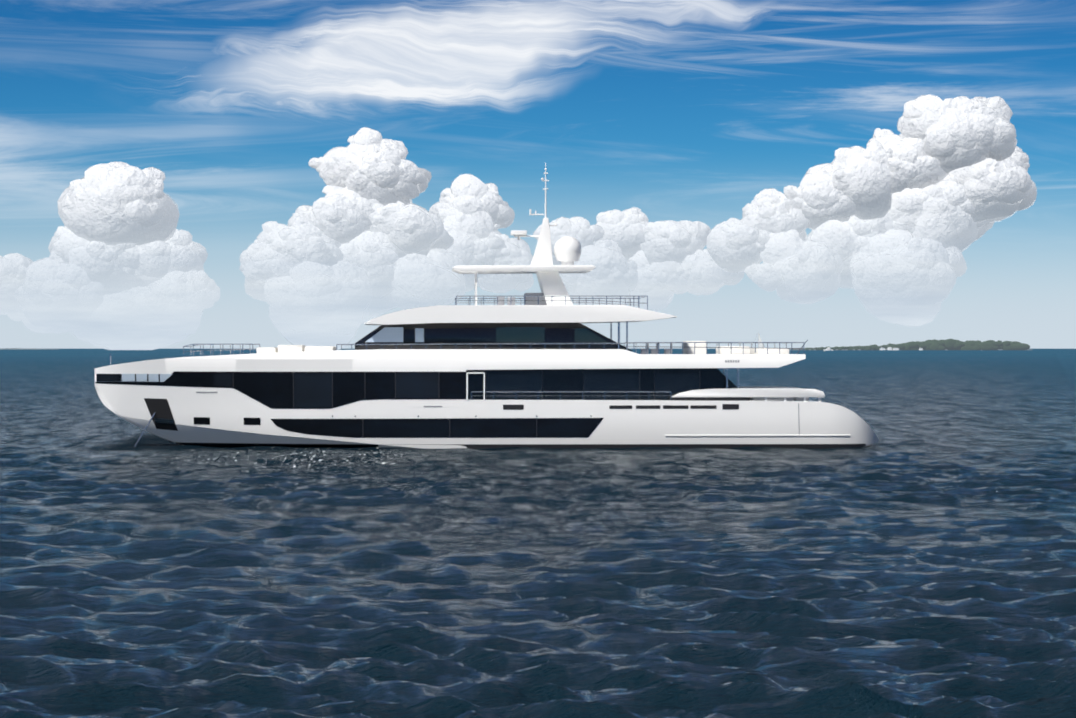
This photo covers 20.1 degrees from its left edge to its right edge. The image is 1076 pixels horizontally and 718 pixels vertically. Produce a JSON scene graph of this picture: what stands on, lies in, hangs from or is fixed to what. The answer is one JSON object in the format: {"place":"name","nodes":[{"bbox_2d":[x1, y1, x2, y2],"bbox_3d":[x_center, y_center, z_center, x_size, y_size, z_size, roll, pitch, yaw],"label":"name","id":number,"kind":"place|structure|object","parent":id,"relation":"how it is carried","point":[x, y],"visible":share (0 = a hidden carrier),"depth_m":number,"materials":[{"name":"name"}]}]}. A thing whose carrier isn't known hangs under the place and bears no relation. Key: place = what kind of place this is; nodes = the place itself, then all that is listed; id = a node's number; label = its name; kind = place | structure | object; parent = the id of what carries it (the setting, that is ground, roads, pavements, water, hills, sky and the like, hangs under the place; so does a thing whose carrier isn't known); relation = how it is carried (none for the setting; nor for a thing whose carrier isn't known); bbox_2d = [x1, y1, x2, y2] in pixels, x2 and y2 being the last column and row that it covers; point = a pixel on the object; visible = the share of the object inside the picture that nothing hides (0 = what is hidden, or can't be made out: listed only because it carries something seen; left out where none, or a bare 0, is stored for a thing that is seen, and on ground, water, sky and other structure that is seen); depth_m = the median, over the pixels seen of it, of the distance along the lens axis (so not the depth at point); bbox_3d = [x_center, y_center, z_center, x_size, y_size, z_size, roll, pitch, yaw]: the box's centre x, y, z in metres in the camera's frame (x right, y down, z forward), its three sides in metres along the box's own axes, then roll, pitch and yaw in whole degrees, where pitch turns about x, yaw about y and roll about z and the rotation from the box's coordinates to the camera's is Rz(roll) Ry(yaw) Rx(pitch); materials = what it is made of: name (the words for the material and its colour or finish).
{"place":"outdoors","nodes":[
{"label":"outdoors","id":0,"kind":"place"},
{"bbox_2d":[0,253,49,332],"bbox_3d":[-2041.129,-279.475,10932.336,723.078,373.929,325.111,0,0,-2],"label":"cloud","id":1,"kind":"structure","parent":0,"point":[13,268],"depth_m":10826.29,"materials":[{"name":"white"}]},
{"bbox_2d":[14,161,219,349],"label":"cloud","id":2,"kind":"structure","parent":0,"point":[121,266],"depth_m":8854.11,"materials":[{"name":"white"}]},
{"bbox_2d":[239,127,466,349],"bbox_3d":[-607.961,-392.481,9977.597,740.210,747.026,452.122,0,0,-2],"label":"cloud","id":3,"kind":"structure","parent":0,"point":[365,239],"depth_m":9902.91,"materials":[{"name":"white"}]},
{"bbox_2d":[429,174,533,292],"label":"cloud","id":4,"kind":"structure","parent":0,"point":[474,213],"depth_m":11920.50,"materials":[{"name":"white"}]},
{"bbox_2d":[1,349,1031,349],"bbox_3d":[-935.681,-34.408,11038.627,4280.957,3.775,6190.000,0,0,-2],"label":"shore land","id":5,"kind":"structure","parent":0,"point":[59,349],"depth_m":13894.40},
{"bbox_2d":[0,348,50,349],"bbox_3d":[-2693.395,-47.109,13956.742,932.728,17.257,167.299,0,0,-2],"label":"shore treeline","id":6,"kind":"object","parent":5,"relation":"on","point":[18,349],"visible":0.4,"depth_m":13899.80,"materials":[{"name":"plant"}]},
{"bbox_2d":[792,339,1029,349],"bbox_3d":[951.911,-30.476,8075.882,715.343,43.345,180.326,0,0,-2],"label":"shore treeline","id":7,"kind":"object","parent":5,"relation":"on","point":[948,344],"visible":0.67,"depth_m":8001.40,"materials":[{"name":"plant"}]},
{"bbox_2d":[0,349,1075,717],"bbox_3d":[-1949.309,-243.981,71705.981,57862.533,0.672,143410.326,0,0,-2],"label":"sea","id":8,"kind":"structure","parent":0,"point":[918,561],"depth_m":66.51,"materials":[{"name":"blue liquid"}]},
{"bbox_2d":[95,349,878,448],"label":"hull","id":9,"kind":"object","parent":8,"relation":"on","point":[227,411],"visible":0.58,"depth_m":145.47,"materials":[{"name":"white paint"}]},
{"bbox_2d":[96,374,118,380],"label":"bow opening","id":10,"kind":"object","parent":9,"relation":"attached to","point":[108,377],"visible":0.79,"depth_m":148.01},
{"bbox_2d":[120,374,171,381],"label":"windows","id":11,"kind":"structure","parent":9,"relation":"on","point":[143,377],"depth_m":147.09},
{"bbox_2d":[144,398,177,430],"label":"anchor pocket","id":12,"kind":"object","parent":9,"relation":"on","point":[160,408],"visible":1,"depth_m":147.41,"materials":[{"name":"black metal"}]},
{"bbox_2d":[154,418,173,423],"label":"anchor","id":13,"kind":"object","parent":12,"relation":"in","point":[158,420],"visible":0.98,"depth_m":147.45,"materials":[{"name":"black metal"}]},
{"bbox_2d":[194,417,209,424],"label":"porthole","id":14,"kind":"object","parent":9,"relation":"attached to","point":[202,420],"visible":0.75,"depth_m":146.66,"materials":[{"name":"black glass"}]},
{"bbox_2d":[244,418,259,424],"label":"porthole","id":15,"kind":"object","parent":9,"relation":"attached to","point":[251,421],"visible":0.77,"depth_m":145.86,"materials":[{"name":"black glass"}]},
{"bbox_2d":[95,371,465,408],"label":"window band","id":16,"kind":"object","parent":9,"relation":"on","point":[273,390],"visible":0.71,"depth_m":145.11,"materials":[{"name":"black glass"}]},
{"bbox_2d":[214,374,231,385],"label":"window","id":17,"kind":"structure","parent":16,"relation":"attached to","point":[222,379],"depth_m":145.75,"materials":[{"name":"black glass"}]},
{"bbox_2d":[293,372,293,407],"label":"window divider","id":18,"kind":"object","parent":16,"relation":"attached to","point":[293,389],"visible":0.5,"depth_m":145.18,"materials":[{"name":"grey metal"}]},
{"bbox_2d":[294,374,331,406],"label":"window","id":19,"kind":"structure","parent":16,"relation":"attached to","point":[312,390],"depth_m":145.08,"materials":[{"name":"black glass"}]},
{"bbox_2d":[332,372,332,407],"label":"window divider","id":20,"kind":"object","parent":16,"relation":"attached to","point":[332,389],"visible":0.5,"depth_m":145.02,"materials":[{"name":"grey metal"}]},
{"bbox_2d":[396,374,438,397],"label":"window","id":21,"kind":"structure","parent":16,"relation":"attached to","point":[417,385],"depth_m":144.97,"materials":[{"name":"black glass"}]},
{"bbox_2d":[257,345,335,353],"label":"foredeck sunpads","id":22,"kind":"object","parent":9,"relation":"on","point":[290,348],"visible":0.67,"depth_m":146.79,"materials":[{"name":"white fabric"}]},
{"bbox_2d":[271,418,602,437],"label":"hull window","id":23,"kind":"structure","parent":9,"relation":"in","point":[483,428],"depth_m":145.15,"materials":[{"name":"black glass"}]},
{"bbox_2d":[109,340,807,446],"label":"staffs and chain","id":24,"kind":"object","parent":9,"relation":"attached to","point":[154,413],"visible":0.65,"depth_m":147.36,"materials":[{"name":"silver metal"}]},
{"bbox_2d":[466,372,484,399],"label":"side door frame","id":25,"kind":"object","parent":9,"relation":"on","point":[467,373],"visible":0.56,"depth_m":145.01,"materials":[{"name":"white metal"}]},
{"bbox_2d":[355,323,631,350],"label":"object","id":26,"kind":"structure","parent":9,"relation":"attached to","point":[451,335],"depth_m":146.23,"materials":[{"name":"black glass"}]},
{"bbox_2d":[366,327,423,341],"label":"wheelhouse side windows","id":27,"kind":"structure","parent":26,"relation":"attached to","point":[389,334],"depth_m":146.09,"materials":[{"name":"blue"}]},
{"bbox_2d":[364,305,676,325],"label":"roof","id":28,"kind":"structure","parent":26,"relation":"on","point":[525,314],"depth_m":145.50,"materials":[{"name":"white metal"}]},
{"bbox_2d":[475,272,476,304],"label":"hardtop posts","id":29,"kind":"object","parent":28,"relation":"on","point":[476,288],"visible":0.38,"depth_m":147.04,"materials":[{"name":"white metal"}]},
{"bbox_2d":[498,293,546,304],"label":"furniture","id":30,"kind":"object","parent":28,"relation":"on","point":[526,298],"visible":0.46,"depth_m":148.07,"materials":[{"name":"grey"}]},
{"bbox_2d":[536,272,572,304],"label":"mast support","id":31,"kind":"object","parent":28,"relation":"on","point":[551,284],"visible":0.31,"depth_m":147.66,"materials":[{"name":"white metal"}]},
{"bbox_2d":[452,265,594,273],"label":"hardtop","id":32,"kind":"object","parent":31,"relation":"on","point":[498,269],"visible":1,"depth_m":146.80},
{"bbox_2d":[531,218,552,264],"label":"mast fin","id":33,"kind":"object","parent":32,"relation":"on","point":[542,255],"visible":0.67,"depth_m":148.76,"materials":[{"name":"white metal"}]},
{"bbox_2d":[511,163,556,239],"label":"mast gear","id":34,"kind":"object","parent":33,"relation":"attached to","point":[518,234],"visible":0.98,"depth_m":149.03,"materials":[{"name":"white metal"}]},
{"bbox_2d":[554,236,580,264],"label":"radar dome","id":35,"kind":"structure","parent":32,"relation":"on","point":[567,250],"depth_m":148.64,"materials":[{"name":"white plastic"}]},
{"bbox_2d":[496,327,608,342],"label":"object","id":36,"kind":"structure","parent":26,"relation":"attached to","point":[523,335],"depth_m":146.31,"materials":[{"name":"glass"}]},
{"bbox_2d":[183,296,803,399],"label":"rails","id":37,"kind":"object","parent":9,"relation":"on","point":[494,302],"visible":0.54,"depth_m":145.72,"materials":[{"name":"silver metal"}]},
{"bbox_2d":[503,405,523,409],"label":"vent box","id":38,"kind":"object","parent":9,"relation":"on","point":[513,407],"visible":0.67,"depth_m":145.13,"materials":[{"name":"black metal"}]},
{"bbox_2d":[169,441,865,448],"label":"hull bottom stripe","id":39,"kind":"object","parent":9,"relation":"attached to","point":[556,446],"visible":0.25,"depth_m":145.53,"materials":[{"name":"black paint"}]},
{"bbox_2d":[466,368,736,399],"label":"saloon glazing","id":40,"kind":"structure","parent":9,"relation":"on","point":[572,379],"depth_m":146.11,"materials":[{"name":"black glass"}]},
{"bbox_2d":[487,374,698,397],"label":"windows","id":41,"kind":"structure","parent":40,"relation":"attached to","point":[674,384],"depth_m":146.14,"materials":[{"name":"black glass"}]},
{"bbox_2d":[486,371,699,399],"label":"saloon mullions","id":42,"kind":"object","parent":40,"relation":"attached to","point":[583,384],"visible":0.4,"depth_m":146.09,"materials":[{"name":"metal"}]},
{"bbox_2d":[609,405,631,408],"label":"vent slot","id":43,"kind":"object","parent":9,"relation":"on","point":[620,406],"visible":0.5,"depth_m":145.30,"materials":[{"name":"black metal"}]},
{"bbox_2d":[465,349,805,369],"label":"deck slab","id":44,"kind":"structure","parent":9,"relation":"on","point":[500,359],"depth_m":145.28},
{"bbox_2d":[610,321,627,350],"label":"support poles","id":45,"kind":"object","parent":44,"relation":"on","point":[619,333],"visible":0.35,"depth_m":146.10,"materials":[{"name":"silver metal"}]},
{"bbox_2d":[641,343,671,353],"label":"deck chairs","id":46,"kind":"object","parent":44,"relation":"on","point":[652,351],"visible":0.75,"depth_m":146.88,"materials":[{"name":"grey fabric"}]},
{"bbox_2d":[683,341,788,353],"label":"sofa","id":47,"kind":"object","parent":44,"relation":"on","point":[688,348],"visible":0.77,"depth_m":147.87,"materials":[{"name":"white fabric"}]},
{"bbox_2d":[636,405,659,408],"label":"hull window","id":48,"kind":"structure","parent":9,"relation":"on","point":[647,406],"depth_m":145.34,"materials":[{"name":"black glass"}]},
{"bbox_2d":[663,405,687,408],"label":"hull window","id":49,"kind":"structure","parent":9,"relation":"on","point":[675,407],"depth_m":145.39,"materials":[{"name":"black glass"}]},
{"bbox_2d":[691,405,716,408],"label":"hull window","id":50,"kind":"structure","parent":9,"relation":"on","point":[703,406],"depth_m":145.44,"materials":[{"name":"black glass"}]},
{"bbox_2d":[670,397,749,400],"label":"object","id":51,"kind":"object","parent":9,"relation":"attached to","point":[713,398],"visible":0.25,"depth_m":145.50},
{"bbox_2d":[722,404,738,408],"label":"vent box","id":52,"kind":"object","parent":9,"relation":"on","point":[730,406],"visible":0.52,"depth_m":145.48,"materials":[{"name":"black metal"}]},
{"bbox_2d":[723,368,738,388],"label":"aft pillars","id":53,"kind":"structure","parent":9,"relation":"on","point":[727,377],"depth_m":145.83,"materials":[{"name":"silver metal"}]},
{"bbox_2d":[672,386,824,396],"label":"bulwark","id":54,"kind":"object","parent":9,"relation":"on","point":[761,391],"depth_m":145.53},
{"bbox_2d":[666,434,849,436],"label":"rub rail","id":55,"kind":"object","parent":9,"relation":"on","point":[747,435],"visible":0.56,"depth_m":145.52,"materials":[{"name":"metal"}]},
{"bbox_2d":[750,397,808,400],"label":"railing","id":56,"kind":"object","parent":9,"relation":"on","point":[780,398],"visible":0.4,"depth_m":146.91,"materials":[{"name":"white"}]},
{"bbox_2d":[764,397,820,401],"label":"support posts","id":57,"kind":"object","parent":9,"relation":"on","point":[804,399],"visible":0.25,"depth_m":145.73,"materials":[{"name":"white metal"}]},
{"bbox_2d":[758,333,763,347],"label":"sailing yacht","id":58,"kind":"object","parent":8,"relation":"on","point":[760,345],"visible":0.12,"depth_m":2907.84,"materials":[{"name":"white fabric"}]},
{"bbox_2d":[533,207,744,311],"bbox_3d":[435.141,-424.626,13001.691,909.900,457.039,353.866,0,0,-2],"label":"cloud","id":59,"kind":"structure","parent":0,"point":[632,251],"depth_m":12924.27,"materials":[{"name":"white"}]},
{"bbox_2d":[706,94,1036,325],"bbox_3d":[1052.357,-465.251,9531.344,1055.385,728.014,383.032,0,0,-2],"label":"cloud","id":60,"kind":"structure","parent":0,"point":[898,225],"depth_m":9445.54,"materials":[{"name":"white"}]},
{"bbox_2d":[880,347,922,349],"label":"shore houses","id":61,"kind":"structure","parent":0,"point":[889,348],"depth_m":7929.96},
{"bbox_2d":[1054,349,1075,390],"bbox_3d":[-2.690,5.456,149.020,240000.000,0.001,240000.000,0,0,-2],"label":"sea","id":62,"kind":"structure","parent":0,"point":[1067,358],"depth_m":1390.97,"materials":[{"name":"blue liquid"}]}
]}

